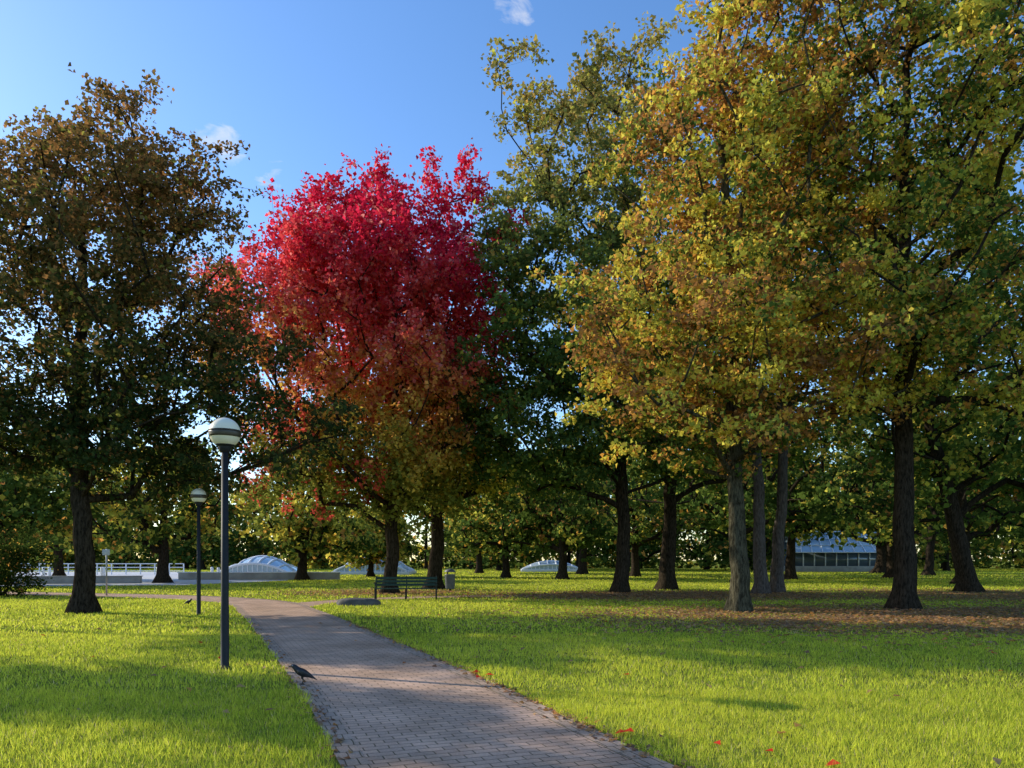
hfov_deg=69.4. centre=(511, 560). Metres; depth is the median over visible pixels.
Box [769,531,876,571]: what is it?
glass pavilion
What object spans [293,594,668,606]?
side path
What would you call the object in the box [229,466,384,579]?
park tree
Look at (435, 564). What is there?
linden tree
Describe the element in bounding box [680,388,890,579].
park tree
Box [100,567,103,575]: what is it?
bollard
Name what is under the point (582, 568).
park tree
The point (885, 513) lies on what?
park tree
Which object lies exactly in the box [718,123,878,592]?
tree
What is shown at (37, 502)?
park tree
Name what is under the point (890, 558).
park tree
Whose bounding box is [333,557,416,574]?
glass skylight
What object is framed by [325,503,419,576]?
park tree
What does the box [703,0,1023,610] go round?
maple tree
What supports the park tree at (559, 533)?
on the ground at (553, 686)
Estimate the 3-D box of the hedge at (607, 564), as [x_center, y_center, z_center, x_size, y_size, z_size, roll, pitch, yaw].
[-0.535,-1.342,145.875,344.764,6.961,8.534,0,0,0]
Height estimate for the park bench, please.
0.960 m
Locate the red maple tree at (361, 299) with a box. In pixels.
[179,137,535,593]
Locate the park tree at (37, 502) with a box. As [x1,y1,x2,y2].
[0,432,107,583]
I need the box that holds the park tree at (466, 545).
[426,473,571,577]
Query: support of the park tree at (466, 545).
on the ground at (553, 686)
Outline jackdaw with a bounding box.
[289,664,316,684]
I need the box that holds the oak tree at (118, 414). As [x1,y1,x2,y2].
[0,62,385,613]
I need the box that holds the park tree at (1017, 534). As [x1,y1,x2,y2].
[985,448,1023,540]
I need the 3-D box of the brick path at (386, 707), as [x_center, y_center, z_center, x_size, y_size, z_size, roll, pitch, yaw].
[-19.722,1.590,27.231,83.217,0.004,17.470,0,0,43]
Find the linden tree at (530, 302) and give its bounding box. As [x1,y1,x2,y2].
[430,11,823,592]
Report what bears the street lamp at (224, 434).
on the ground at (553, 686)
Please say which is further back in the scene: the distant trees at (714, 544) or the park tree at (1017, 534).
the distant trees at (714, 544)
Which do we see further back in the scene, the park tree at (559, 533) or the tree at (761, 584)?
the park tree at (559, 533)
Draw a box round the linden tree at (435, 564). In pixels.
[354,342,537,589]
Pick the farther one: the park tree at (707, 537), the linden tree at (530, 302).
the park tree at (707, 537)
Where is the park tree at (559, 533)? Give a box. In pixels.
[486,439,635,579]
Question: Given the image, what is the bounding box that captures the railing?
[21,563,183,573]
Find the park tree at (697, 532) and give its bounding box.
[663,440,808,546]
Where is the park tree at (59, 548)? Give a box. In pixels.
[5,466,144,575]
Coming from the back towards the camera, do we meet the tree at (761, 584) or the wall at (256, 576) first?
the wall at (256, 576)
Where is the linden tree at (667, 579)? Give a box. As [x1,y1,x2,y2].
[551,231,841,589]
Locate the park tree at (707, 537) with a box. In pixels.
[692,446,851,540]
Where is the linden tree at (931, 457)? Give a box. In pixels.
[796,126,1023,592]
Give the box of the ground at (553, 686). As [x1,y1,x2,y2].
[0,561,1023,767]
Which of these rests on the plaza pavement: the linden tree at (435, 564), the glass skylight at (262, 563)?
the glass skylight at (262, 563)
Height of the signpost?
2.170 m
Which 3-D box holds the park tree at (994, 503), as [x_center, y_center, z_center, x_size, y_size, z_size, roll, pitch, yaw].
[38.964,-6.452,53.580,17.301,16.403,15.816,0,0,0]
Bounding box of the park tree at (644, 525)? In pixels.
[581,453,723,576]
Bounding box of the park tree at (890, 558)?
[797,404,989,577]
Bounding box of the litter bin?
[444,569,455,590]
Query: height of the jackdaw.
0.264 m
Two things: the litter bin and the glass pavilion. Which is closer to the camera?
the litter bin
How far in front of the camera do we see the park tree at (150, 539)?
51.29 m
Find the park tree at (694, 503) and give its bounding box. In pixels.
[628,383,862,580]
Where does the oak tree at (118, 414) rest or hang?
on the ground at (553, 686)
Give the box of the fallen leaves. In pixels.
[16,587,1023,767]
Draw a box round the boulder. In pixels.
[336,597,380,605]
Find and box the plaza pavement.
[2,572,285,586]
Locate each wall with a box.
[14,577,141,583]
[178,573,339,579]
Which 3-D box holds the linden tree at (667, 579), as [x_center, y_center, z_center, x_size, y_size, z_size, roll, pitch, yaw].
[9.131,-8.315,40.368,14.508,20.129,14.597,0,0,37]
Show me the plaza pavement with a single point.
(148, 578)
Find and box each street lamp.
[190,488,206,614]
[208,418,241,669]
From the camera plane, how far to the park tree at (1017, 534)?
77.12 m
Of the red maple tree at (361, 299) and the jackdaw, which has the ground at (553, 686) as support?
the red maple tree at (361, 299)
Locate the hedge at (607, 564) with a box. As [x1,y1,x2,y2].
[23,536,1023,567]
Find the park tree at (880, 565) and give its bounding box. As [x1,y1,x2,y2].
[827,465,941,572]
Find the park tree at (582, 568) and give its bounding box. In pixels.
[513,440,650,573]
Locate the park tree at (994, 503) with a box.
[917,433,1023,530]
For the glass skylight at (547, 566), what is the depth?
100.93 m
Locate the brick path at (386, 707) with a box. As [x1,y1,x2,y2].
[2,591,673,767]
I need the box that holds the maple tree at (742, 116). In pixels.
[526,0,1009,612]
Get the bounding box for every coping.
[15,576,141,576]
[177,572,340,572]
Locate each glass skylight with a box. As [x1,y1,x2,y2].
[220,555,296,571]
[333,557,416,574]
[521,560,577,571]
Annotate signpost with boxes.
[102,549,109,595]
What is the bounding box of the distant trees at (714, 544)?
[6,434,1023,570]
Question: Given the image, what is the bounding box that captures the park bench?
[374,576,436,599]
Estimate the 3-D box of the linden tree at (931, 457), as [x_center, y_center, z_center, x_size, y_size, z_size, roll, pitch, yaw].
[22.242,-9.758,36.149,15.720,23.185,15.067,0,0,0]
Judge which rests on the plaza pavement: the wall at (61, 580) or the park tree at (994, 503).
the wall at (61, 580)
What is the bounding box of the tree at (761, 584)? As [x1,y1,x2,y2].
[640,125,862,593]
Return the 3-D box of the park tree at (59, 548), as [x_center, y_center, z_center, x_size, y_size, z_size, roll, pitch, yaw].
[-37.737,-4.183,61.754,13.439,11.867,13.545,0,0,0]
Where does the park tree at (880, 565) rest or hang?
on the ground at (553, 686)
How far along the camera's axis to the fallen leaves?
20.90 m
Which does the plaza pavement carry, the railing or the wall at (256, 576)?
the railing
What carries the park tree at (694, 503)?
on the ground at (553, 686)
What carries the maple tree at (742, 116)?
on the ground at (553, 686)
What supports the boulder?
on the ground at (553, 686)
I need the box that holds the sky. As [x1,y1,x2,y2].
[0,0,1023,560]
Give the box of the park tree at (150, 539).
[57,436,253,582]
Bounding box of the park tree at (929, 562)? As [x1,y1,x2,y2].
[847,411,1013,574]
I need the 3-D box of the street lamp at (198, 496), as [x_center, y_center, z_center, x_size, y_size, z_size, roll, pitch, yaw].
[-9.150,-0.221,21.600,0.470,3.742,0.470,0,0,0]
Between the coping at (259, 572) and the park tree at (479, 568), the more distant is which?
the park tree at (479, 568)
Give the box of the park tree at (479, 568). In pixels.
[424,494,513,572]
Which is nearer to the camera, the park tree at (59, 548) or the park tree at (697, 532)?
the park tree at (59, 548)
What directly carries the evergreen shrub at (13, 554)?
on the ground at (553, 686)
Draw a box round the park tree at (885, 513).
[820,370,1023,583]
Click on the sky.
(305, 83)
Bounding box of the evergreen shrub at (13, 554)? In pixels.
[0,518,62,596]
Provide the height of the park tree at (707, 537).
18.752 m
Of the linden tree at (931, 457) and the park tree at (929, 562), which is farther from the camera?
the park tree at (929, 562)
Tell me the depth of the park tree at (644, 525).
70.12 m
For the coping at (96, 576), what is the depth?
50.33 m
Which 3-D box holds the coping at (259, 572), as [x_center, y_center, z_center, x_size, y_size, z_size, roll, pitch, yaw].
[-20.500,0.990,60.000,13.100,0.070,0.520,0,0,0]

